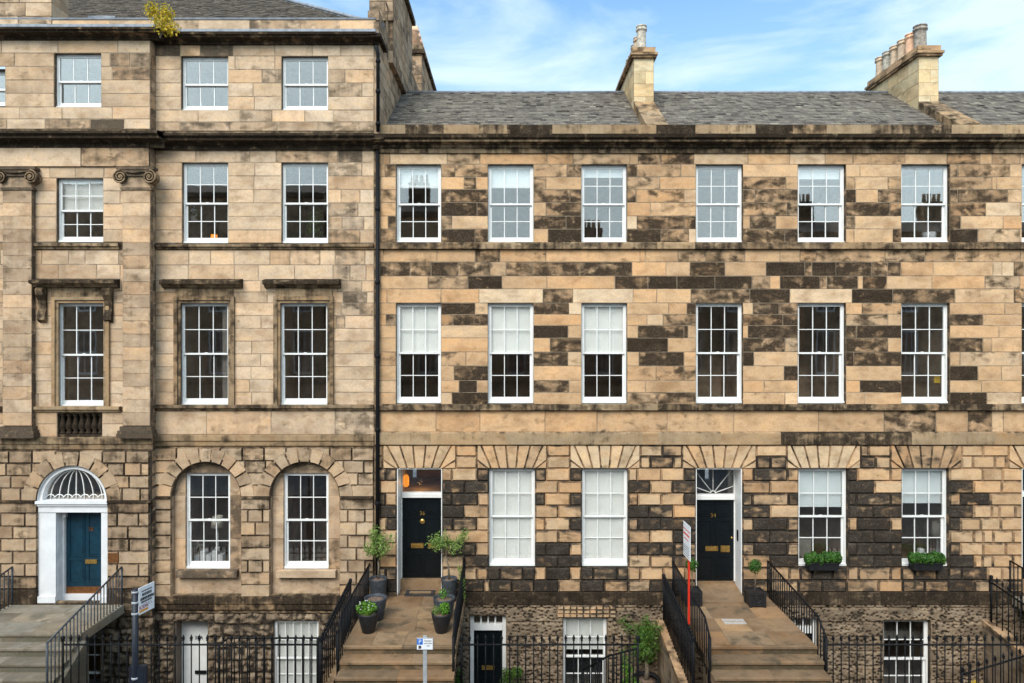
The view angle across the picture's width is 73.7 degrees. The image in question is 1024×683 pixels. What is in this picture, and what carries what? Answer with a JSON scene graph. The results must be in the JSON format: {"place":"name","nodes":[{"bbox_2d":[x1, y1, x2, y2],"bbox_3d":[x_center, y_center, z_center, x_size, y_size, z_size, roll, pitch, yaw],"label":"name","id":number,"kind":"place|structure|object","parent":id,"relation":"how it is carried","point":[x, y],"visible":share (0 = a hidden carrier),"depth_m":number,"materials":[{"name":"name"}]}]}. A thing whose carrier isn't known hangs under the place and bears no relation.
{"place":"outdoors","nodes":[
{"label":"outdoors","id":0,"kind":"place"},
{"bbox_2d":[38,469,922,638],"bbox_3d":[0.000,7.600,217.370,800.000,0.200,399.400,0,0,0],"label":"back ground","id":1,"kind":"structure","parent":0,"point":[903,629],"depth_m":17.84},
{"bbox_2d":[0,0,436,682],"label":"terraced house","id":2,"kind":"structure","parent":1,"relation":"on","point":[174,378],"depth_m":17.01,"materials":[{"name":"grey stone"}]},
{"bbox_2d":[0,69,4,105],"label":"window","id":3,"kind":"structure","parent":2,"relation":"in","point":[2,74],"depth_m":17.82,"materials":[{"name":"glass"}]},
{"bbox_2d":[56,55,100,106],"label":"window","id":4,"kind":"structure","parent":2,"relation":"in","point":[78,76],"depth_m":17.63,"materials":[{"name":"glass"}]},
{"bbox_2d":[58,179,102,241],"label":"window","id":5,"kind":"structure","parent":2,"relation":"in","point":[80,200],"depth_m":16.97,"materials":[{"name":"glass"}]},
{"bbox_2d":[59,303,102,405],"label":"window","id":6,"kind":"structure","parent":2,"relation":"in","point":[81,324],"depth_m":17.86,"materials":[{"name":"glass"}]},
{"bbox_2d":[66,512,100,592],"bbox_3d":[-10.657,5.254,17.120,1.027,2.111,0.080,0,0,0],"label":"door","id":7,"kind":"structure","parent":2,"relation":"in","point":[83,529],"depth_m":17.10,"materials":[{"name":"blue paint"}]},
{"bbox_2d":[89,637,156,682],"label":"window","id":8,"kind":"structure","parent":2,"relation":"in","point":[91,649],"depth_m":18.27,"materials":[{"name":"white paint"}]},
{"bbox_2d":[143,0,181,37],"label":"buddleia","id":9,"kind":"object","parent":2,"relation":"attached to","point":[163,25],"visible":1,"depth_m":16.55,"materials":[{"name":"yellow plant"}]},
{"bbox_2d":[189,206,200,220],"bbox_3d":[-8.222,-3.292,17.665,0.401,0.400,0.302,0,0,0],"label":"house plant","id":10,"kind":"object","parent":2,"relation":"in","point":[194,213],"visible":0.95,"depth_m":17.61,"materials":[{"name":"green plant"}]},
{"bbox_2d":[183,623,207,682],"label":"basement door","id":11,"kind":"structure","parent":2,"relation":"in","point":[195,629],"depth_m":17.49,"materials":[{"name":"white paint"}]},
{"bbox_2d":[181,303,227,404],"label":"window","id":12,"kind":"structure","parent":2,"relation":"in","point":[204,325],"depth_m":18.33,"materials":[{"name":"glass"}]},
{"bbox_2d":[182,58,227,109],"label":"window","id":13,"kind":"structure","parent":2,"relation":"in","point":[205,80],"depth_m":18.04,"materials":[{"name":"glass"}]},
{"bbox_2d":[183,164,227,242],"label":"window","id":14,"kind":"structure","parent":2,"relation":"in","point":[205,185],"depth_m":18.39,"materials":[{"name":"glass"}]},
{"bbox_2d":[186,473,229,568],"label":"window","id":15,"kind":"structure","parent":2,"relation":"in","point":[208,494],"depth_m":18.34,"materials":[{"name":"white paint"}]},
{"bbox_2d":[194,549,225,560],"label":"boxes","id":16,"kind":"object","parent":2,"relation":"on","point":[211,556],"visible":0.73,"depth_m":17.47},
{"bbox_2d":[193,542,202,553],"bbox_3d":[-8.075,5.377,17.568,0.260,0.488,0.214,0,0,0],"label":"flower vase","id":17,"kind":"object","parent":16,"relation":"on","point":[198,545],"visible":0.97,"depth_m":17.55,"materials":[{"name":"grey"}]},
{"bbox_2d":[211,515,224,548],"bbox_3d":[-7.684,4.971,17.820,0.340,0.837,0.335,0,0,0],"label":"table lamp","id":18,"kind":"object","parent":2,"relation":"in","point":[220,524],"visible":0.79,"depth_m":17.75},
{"bbox_2d":[275,621,318,682],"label":"window","id":19,"kind":"structure","parent":2,"relation":"in","point":[292,628],"depth_m":17.24,"materials":[{"name":"white glass"}]},
{"bbox_2d":[281,303,326,404],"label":"window","id":20,"kind":"structure","parent":2,"relation":"in","point":[303,325],"depth_m":19.10,"materials":[{"name":"glass"}]},
{"bbox_2d":[282,164,327,242],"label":"window","id":21,"kind":"structure","parent":2,"relation":"in","point":[305,186],"depth_m":18.73,"materials":[{"name":"glass"}]},
{"bbox_2d":[282,58,327,109],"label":"window","id":22,"kind":"structure","parent":2,"relation":"in","point":[305,80],"depth_m":18.29,"materials":[{"name":"glass"}]},
{"bbox_2d":[284,473,328,568],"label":"window","id":23,"kind":"structure","parent":2,"relation":"in","point":[306,495],"depth_m":18.98,"materials":[{"name":"white paint"}]},
{"bbox_2d":[305,208,324,237],"bbox_3d":[-5.094,-2.954,17.668,0.517,1.011,0.324,0,0,0],"label":"house plant","id":24,"kind":"object","parent":2,"relation":"in","point":[309,230],"visible":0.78,"depth_m":17.65,"materials":[{"name":"green plant"}]},
{"bbox_2d":[374,45,379,131],"bbox_3d":[-3.331,-6.260,16.870,0.120,2.120,0.203,0,0,15],"label":"downpipe","id":25,"kind":"object","parent":2,"relation":"attached to","point":[377,92],"visible":1,"depth_m":16.87,"materials":[{"name":"black metal"}]},
{"bbox_2d":[373,24,683,682],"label":"terraced house","id":26,"kind":"structure","parent":1,"relation":"on","point":[525,354],"depth_m":17.06,"materials":[{"name":"beige stone"}]},
{"bbox_2d":[375,150,379,576],"bbox_3d":[-3.342,0.782,16.970,0.132,11.036,0.132,0,0,0],"label":"downpipe","id":27,"kind":"object","parent":26,"relation":"attached to","point":[377,355],"visible":0.88,"depth_m":16.92,"materials":[{"name":"black metal"}]},
{"bbox_2d":[403,474,408,486],"bbox_3d":[-2.843,3.647,18.320,0.148,0.500,0.148,0,0,-22],"label":"pendant light","id":28,"kind":"object","parent":26,"relation":"hanging from","point":[406,480],"visible":0.92,"depth_m":18.26,"materials":[{"name":"orange glass"}]},
{"bbox_2d":[397,165,440,241],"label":"window","id":29,"kind":"structure","parent":26,"relation":"in","point":[418,186],"depth_m":17.29,"materials":[{"name":"glass"}]},
{"bbox_2d":[397,303,440,403],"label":"window","id":30,"kind":"structure","parent":26,"relation":"in","point":[418,324],"depth_m":17.29,"materials":[{"name":"glass"}]},
{"bbox_2d":[402,498,440,577],"bbox_3d":[-2.312,5.056,17.627,1.035,2.090,0.086,0,0,0],"label":"door","id":31,"kind":"structure","parent":26,"relation":"in","point":[421,517],"depth_m":17.61,"materials":[{"name":"black paint"}]},
{"bbox_2d":[474,630,501,682],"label":"basement door","id":32,"kind":"structure","parent":26,"relation":"in","point":[481,633],"depth_m":17.19,"materials":[{"name":"black paint"}]},
{"bbox_2d":[488,165,532,241],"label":"window","id":33,"kind":"structure","parent":26,"relation":"in","point":[510,187],"depth_m":17.29,"materials":[{"name":"glass"}]},
{"bbox_2d":[488,303,532,403],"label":"window","id":34,"kind":"structure","parent":26,"relation":"in","point":[510,325],"depth_m":17.29,"materials":[{"name":"glass"}]},
{"bbox_2d":[489,468,534,565],"bbox_3d":[0.000,4.405,17.223,1.150,2.462,0.165,0,0,0],"label":"window","id":35,"kind":"structure","parent":26,"relation":"in","point":[511,490],"depth_m":17.29,"materials":[{"name":"white glass"}]},
{"bbox_2d":[563,618,605,682],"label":"window","id":36,"kind":"structure","parent":26,"relation":"in","point":[577,627],"depth_m":17.27,"materials":[{"name":"white glass"}]},
{"bbox_2d":[581,165,625,241],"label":"window","id":37,"kind":"structure","parent":26,"relation":"in","point":[603,187],"depth_m":19.66,"materials":[{"name":"glass"}]},
{"bbox_2d":[581,303,625,403],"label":"window","id":38,"kind":"structure","parent":26,"relation":"in","point":[603,325],"depth_m":17.29,"materials":[{"name":"glass"}]},
{"bbox_2d":[582,468,626,565],"bbox_3d":[2.324,4.405,17.223,1.150,2.462,0.165,0,0,0],"label":"window","id":39,"kind":"structure","parent":26,"relation":"in","point":[604,490],"depth_m":17.29,"materials":[{"name":"white paint"}]},
{"bbox_2d":[645,23,1019,682],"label":"terraced house","id":40,"kind":"structure","parent":1,"relation":"on","point":[829,306],"depth_m":17.06,"materials":[{"name":"beige stone"}]},
{"bbox_2d":[697,500,733,580],"bbox_3d":[5.173,5.106,17.568,1.060,2.109,0.105,0,0,0],"label":"door","id":41,"kind":"structure","parent":40,"relation":"in","point":[715,518],"depth_m":17.56,"materials":[{"name":"black paint"}]},
{"bbox_2d":[696,165,741,241],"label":"window","id":42,"kind":"structure","parent":40,"relation":"in","point":[718,187],"depth_m":18.82,"materials":[{"name":"glass"}]},
{"bbox_2d":[696,303,741,403],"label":"window","id":43,"kind":"structure","parent":40,"relation":"in","point":[718,325],"depth_m":19.17,"materials":[{"name":"glass"}]},
{"bbox_2d":[799,539,810,557],"bbox_3d":[7.692,5.538,17.870,0.400,0.620,0.400,0,0,0],"label":"armchair","id":44,"kind":"object","parent":40,"relation":"in","point":[804,546],"visible":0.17,"depth_m":18.01,"materials":[{"name":"fabric"}]},
{"bbox_2d":[798,165,843,241],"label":"window","id":45,"kind":"structure","parent":40,"relation":"in","point":[820,187],"depth_m":18.26,"materials":[{"name":"glass"}]},
{"bbox_2d":[798,303,843,403],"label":"window","id":46,"kind":"structure","parent":40,"relation":"in","point":[820,325],"depth_m":18.54,"materials":[{"name":"glass"}]},
{"bbox_2d":[798,468,845,565],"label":"window","id":47,"kind":"structure","parent":40,"relation":"in","point":[821,491],"depth_m":17.29,"materials":[{"name":"white paint"}]},
{"bbox_2d":[803,551,842,570],"bbox_3d":[7.692,5.415,16.902,0.927,0.473,0.330,0,0,0],"label":"window box","id":48,"kind":"object","parent":40,"relation":"attached to","point":[825,561],"visible":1,"depth_m":16.82,"materials":[{"name":"green plant"}]},
{"bbox_2d":[884,621,927,682],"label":"window","id":49,"kind":"structure","parent":40,"relation":"in","point":[923,625],"depth_m":18.05,"materials":[{"name":"black glass"}]},
{"bbox_2d":[915,548,925,553],"bbox_3d":[10.492,5.476,17.520,0.340,0.360,0.335,0,0,0],"label":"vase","id":50,"kind":"object","parent":40,"relation":"in","point":[920,550],"visible":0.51,"depth_m":17.45,"materials":[{"name":"white ceramic"}]},
{"bbox_2d":[901,165,947,241],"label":"window","id":51,"kind":"structure","parent":40,"relation":"in","point":[923,187],"depth_m":18.18,"materials":[{"name":"glass"}]},
{"bbox_2d":[901,303,947,403],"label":"window","id":52,"kind":"structure","parent":40,"relation":"in","point":[923,325],"depth_m":18.27,"materials":[{"name":"glass"}]},
{"bbox_2d":[902,468,946,565],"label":"window","id":53,"kind":"structure","parent":40,"relation":"in","point":[923,489],"depth_m":17.29,"materials":[{"name":"white paint"}]},
{"bbox_2d":[907,551,945,570],"bbox_3d":[10.259,5.417,16.901,0.892,0.469,0.334,0,0,0],"label":"window box","id":54,"kind":"object","parent":40,"relation":"attached to","point":[923,561],"visible":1,"depth_m":16.82,"materials":[{"name":"green plant"}]},
{"bbox_2d":[921,232,935,237],"bbox_3d":[10.666,-2.681,17.470,0.330,0.220,0.330,0,0,0],"label":"bowl","id":55,"kind":"object","parent":40,"relation":"on","point":[931,234],"visible":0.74,"depth_m":17.33,"materials":[{"name":"white ceramic"}]},
{"bbox_2d":[930,521,939,552],"bbox_3d":[11.115,5.142,17.820,0.340,0.865,0.335,0,0,0],"label":"table lamp","id":56,"kind":"object","parent":40,"relation":"in","point":[935,529],"visible":0.52,"depth_m":17.76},
{"bbox_2d":[934,376,939,382],"bbox_3d":[10.793,0.968,17.334,0.160,0.170,0.004,0,0,0],"label":"note","id":57,"kind":"object","parent":40,"relation":"attached to","point":[936,379],"visible":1,"depth_m":17.33,"materials":[{"name":"yellow paper"}]},
{"bbox_2d":[0,0,1023,90],"label":"sky","id":58,"kind":"structure","parent":0,"point":[470,45],"materials":[{"name":"blue"}]},
{"bbox_2d":[939,91,1023,643],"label":"terraced house","id":59,"kind":"structure","parent":0,"point":[1000,112],"depth_m":17.06,"materials":[{"name":"beige stone"}]},
{"bbox_2d":[1022,165,1023,241],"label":"window","id":60,"kind":"structure","parent":59,"relation":"in","point":[1022,165],"depth_m":18.81,"materials":[{"name":"white paint"}]},
{"bbox_2d":[1022,303,1023,403],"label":"window","id":61,"kind":"structure","parent":59,"relation":"in","point":[1022,303],"depth_m":18.81,"materials":[{"name":"white paint"}]},
{"bbox_2d":[1023,497,1023,578],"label":"door","id":62,"kind":"structure","parent":59,"relation":"in","point":[1023,497],"depth_m":17.66,"materials":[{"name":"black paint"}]},
{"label":"basement area paving","id":63,"kind":"structure","parent":0,"visible":0},
{"bbox_2d":[0,605,124,682],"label":"entrance steps","id":64,"kind":"structure","parent":63,"relation":"on","point":[27,632],"depth_m":15.09,"materials":[{"name":"grey stone"}]},
{"bbox_2d":[46,566,122,682],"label":"iron railing","id":65,"kind":"object","parent":64,"relation":"on","point":[83,605],"visible":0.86,"depth_m":15.33,"materials":[{"name":"black metal"}]},
{"bbox_2d":[323,620,353,682],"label":"boundary wall","id":66,"kind":"structure","parent":63,"relation":"on","point":[332,676],"depth_m":15.01,"materials":[{"name":"stone"}]},
{"bbox_2d":[218,637,318,682],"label":"iron railing","id":67,"kind":"object","parent":66,"relation":"on","point":[317,661],"visible":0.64,"depth_m":14.56,"materials":[{"name":"black metal"}]},
{"bbox_2d":[320,578,351,682],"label":"iron railing","id":68,"kind":"object","parent":66,"relation":"on","point":[348,593],"visible":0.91,"depth_m":15.12,"materials":[{"name":"black metal"}]},
{"bbox_2d":[335,595,464,682],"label":"entrance steps","id":69,"kind":"structure","parent":63,"relation":"on","point":[386,651],"depth_m":14.24,"materials":[{"name":"beige stone"}]},
{"bbox_2d":[336,563,369,674],"bbox_3d":[-3.540,6.304,15.440,0.052,1.591,3.225,0,0,0],"label":"iron railing","id":70,"kind":"object","parent":69,"relation":"on","point":[363,586],"visible":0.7,"depth_m":14.91,"materials":[{"name":"black metal"}]},
{"bbox_2d":[356,600,378,633],"bbox_3d":[-3.163,6.002,14.930,0.509,0.697,0.459,0,0,0],"label":"flower pot","id":71,"kind":"object","parent":69,"relation":"on","point":[368,616],"visible":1,"depth_m":14.81,"materials":[{"name":"grey plant"}]},
{"bbox_2d":[364,593,386,621],"bbox_3d":[-3.120,6.100,15.620,0.525,0.500,0.520,0,0,0],"label":"planter","id":72,"kind":"object","parent":69,"relation":"on","point":[379,600],"visible":0.73,"depth_m":15.54,"materials":[{"name":"grey stone"}]},
{"bbox_2d":[363,524,396,593],"bbox_3d":[-3.212,5.386,16.750,0.837,1.929,0.847,0,0,0],"label":"potted tree","id":73,"kind":"object","parent":69,"relation":"on","point":[378,583],"visible":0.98,"depth_m":16.62,"materials":[{"name":"green plant"}]},
{"bbox_2d":[404,590,435,595],"bbox_3d":[-2.316,6.337,17.200,0.740,0.022,0.400,0,0,0],"label":"doormat","id":74,"kind":"object","parent":69,"relation":"on","point":[420,591],"visible":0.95,"depth_m":17.20,"materials":[{"name":"rubber"}]},
{"bbox_2d":[431,601,451,633],"bbox_3d":[-1.540,6.007,14.930,0.453,0.687,0.449,0,0,0],"label":"flower pot","id":75,"kind":"object","parent":69,"relation":"on","point":[441,617],"visible":1,"depth_m":14.82,"materials":[{"name":"grey plant"}]},
{"bbox_2d":[433,587,454,617],"bbox_3d":[-1.560,5.990,15.670,0.515,0.721,0.510,0,0,0],"label":"planter","id":76,"kind":"object","parent":69,"relation":"on","point":[445,596],"visible":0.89,"depth_m":15.62,"materials":[{"name":"grey plant"}]},
{"bbox_2d":[425,528,470,600],"bbox_3d":[-1.590,5.456,16.723,1.166,1.788,0.624,0,0,0],"label":"potted tree","id":77,"kind":"object","parent":69,"relation":"on","point":[448,581],"visible":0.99,"depth_m":16.68,"materials":[{"name":"green plant"}]},
{"bbox_2d":[452,559,464,682],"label":"iron railing","id":78,"kind":"object","parent":69,"relation":"on","point":[458,608],"visible":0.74,"depth_m":14.92,"materials":[{"name":"black metal"}]},
{"bbox_2d":[458,565,465,600],"bbox_3d":[-1.213,5.862,16.474,0.214,1.029,0.461,0,0,0],"label":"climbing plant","id":79,"kind":"object","parent":69,"relation":"on","point":[460,568],"visible":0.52,"depth_m":16.44,"materials":[{"name":"green plant"}]},
{"bbox_2d":[455,668,467,682],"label":"potted shrub","id":80,"kind":"object","parent":63,"relation":"on","point":[457,678],"visible":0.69,"depth_m":16.55,"materials":[{"name":"green plant"}]},
{"bbox_2d":[498,666,522,682],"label":"potted shrub","id":81,"kind":"object","parent":63,"relation":"on","point":[505,677],"visible":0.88,"depth_m":16.65,"materials":[{"name":"green plant"}]},
{"bbox_2d":[623,659,639,682],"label":"fern","id":82,"kind":"object","parent":63,"relation":"on","point":[626,672],"visible":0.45,"depth_m":15.86,"materials":[{"name":"green plant"}]},
{"bbox_2d":[616,615,663,682],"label":"potted tree","id":83,"kind":"object","parent":63,"relation":"on","point":[645,635],"visible":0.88,"depth_m":16.61,"materials":[{"name":"green plant"}]},
{"bbox_2d":[656,620,689,682],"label":"boundary wall","id":84,"kind":"structure","parent":63,"relation":"on","point":[670,670],"depth_m":16.01,"materials":[{"name":"stone"}]},
{"bbox_2d":[662,574,695,682],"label":"iron railing","id":85,"kind":"object","parent":84,"relation":"on","point":[680,627],"visible":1,"depth_m":15.35,"materials":[{"name":"black metal"}]},
{"bbox_2d":[683,521,690,624],"bbox_3d":[3.820,5.045,14.830,0.057,2.170,0.520,0,0,-2],"label":"property board","id":86,"kind":"object","parent":85,"relation":"attached to","point":[686,540],"visible":1,"depth_m":14.77,"materials":[{"name":"red paint"}]},
{"bbox_2d":[684,596,831,682],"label":"entrance steps","id":87,"kind":"structure","parent":63,"relation":"on","point":[771,642],"depth_m":14.24,"materials":[{"name":"stone"}]},
{"bbox_2d":[672,561,710,682],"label":"iron railing","id":88,"kind":"object","parent":87,"relation":"on","point":[678,581],"visible":0.74,"depth_m":14.91,"materials":[{"name":"black metal"}]},
{"bbox_2d":[684,557,702,606],"bbox_3d":[4.360,5.791,16.550,0.408,1.118,0.408,0,0,0],"label":"topiary tree","id":89,"kind":"object","parent":87,"relation":"on","point":[697,592],"visible":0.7,"depth_m":16.45,"materials":[{"name":"green plant"}]},
{"bbox_2d":[744,558,765,607],"bbox_3d":[5.860,5.795,16.470,0.408,1.110,0.408,0,0,0],"label":"topiary tree","id":90,"kind":"object","parent":87,"relation":"on","point":[755,596],"visible":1,"depth_m":16.36,"materials":[{"name":"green plant"}]},
{"bbox_2d":[767,560,827,672],"bbox_3d":[6.380,6.275,15.440,0.052,1.651,3.225,0,0,0],"label":"iron railing","id":91,"kind":"object","parent":87,"relation":"on","point":[804,603],"visible":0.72,"depth_m":15.30,"materials":[{"name":"black metal"}]},
{"bbox_2d":[982,620,1023,682],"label":"boundary wall","id":92,"kind":"structure","parent":63,"relation":"on","point":[990,628],"depth_m":16.45,"materials":[{"name":"stone"}]},
{"bbox_2d":[962,648,1023,682],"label":"iron railing","id":93,"kind":"object","parent":92,"relation":"attached to","point":[1003,661],"visible":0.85,"depth_m":15.46,"materials":[{"name":"black metal"}]},
{"bbox_2d":[989,575,1023,643],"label":"iron railing","id":94,"kind":"object","parent":92,"relation":"on","point":[1002,585],"visible":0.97,"depth_m":16.55,"materials":[{"name":"black metal"}]},
{"bbox_2d":[1012,596,1023,610],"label":"entrance steps","id":95,"kind":"structure","parent":63,"relation":"on","point":[1019,602],"depth_m":16.85,"materials":[{"name":"grey stone"}]},
{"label":"pavement","id":96,"kind":"structure","parent":0,"visible":0},
{"bbox_2d":[0,566,12,610],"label":"iron railing","id":97,"kind":"object","parent":96,"relation":"on","point":[11,568],"visible":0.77,"depth_m":16.59,"materials":[{"name":"grey metal"}]},
{"bbox_2d":[129,582,153,682],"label":"street sign","id":98,"kind":"object","parent":96,"relation":"on","point":[142,602],"visible":1,"depth_m":12.05,"materials":[{"name":"grey metal"}]},
{"bbox_2d":[60,634,319,682],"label":"iron railing","id":99,"kind":"object","parent":96,"relation":"on","point":[62,638],"visible":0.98,"depth_m":14.20,"materials":[{"name":"black metal"}]},
{"bbox_2d":[416,635,432,682],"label":"parking sign","id":100,"kind":"object","parent":96,"relation":"on","point":[424,643],"visible":1,"depth_m":12.14,"materials":[{"name":"metal"}]},
{"bbox_2d":[459,634,639,682],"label":"iron railing","id":101,"kind":"object","parent":96,"relation":"on","point":[461,638],"visible":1,"depth_m":14.20,"materials":[{"name":"black metal"}]},
{"bbox_2d":[582,648,636,682],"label":"iron railing","id":102,"kind":"object","parent":96,"relation":"on","point":[603,659],"visible":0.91,"depth_m":14.77,"materials":[{"name":"black metal"}]},
{"bbox_2d":[824,634,1023,682],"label":"iron railing","id":103,"kind":"object","parent":96,"relation":"on","point":[929,640],"visible":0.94,"depth_m":14.20,"materials":[{"name":"black metal"}]},
{"bbox_2d":[1009,560,1023,610],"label":"iron railing","id":104,"kind":"object","parent":96,"relation":"on","point":[1018,566],"visible":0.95,"depth_m":16.76,"materials":[{"name":"black metal"}]}
]}

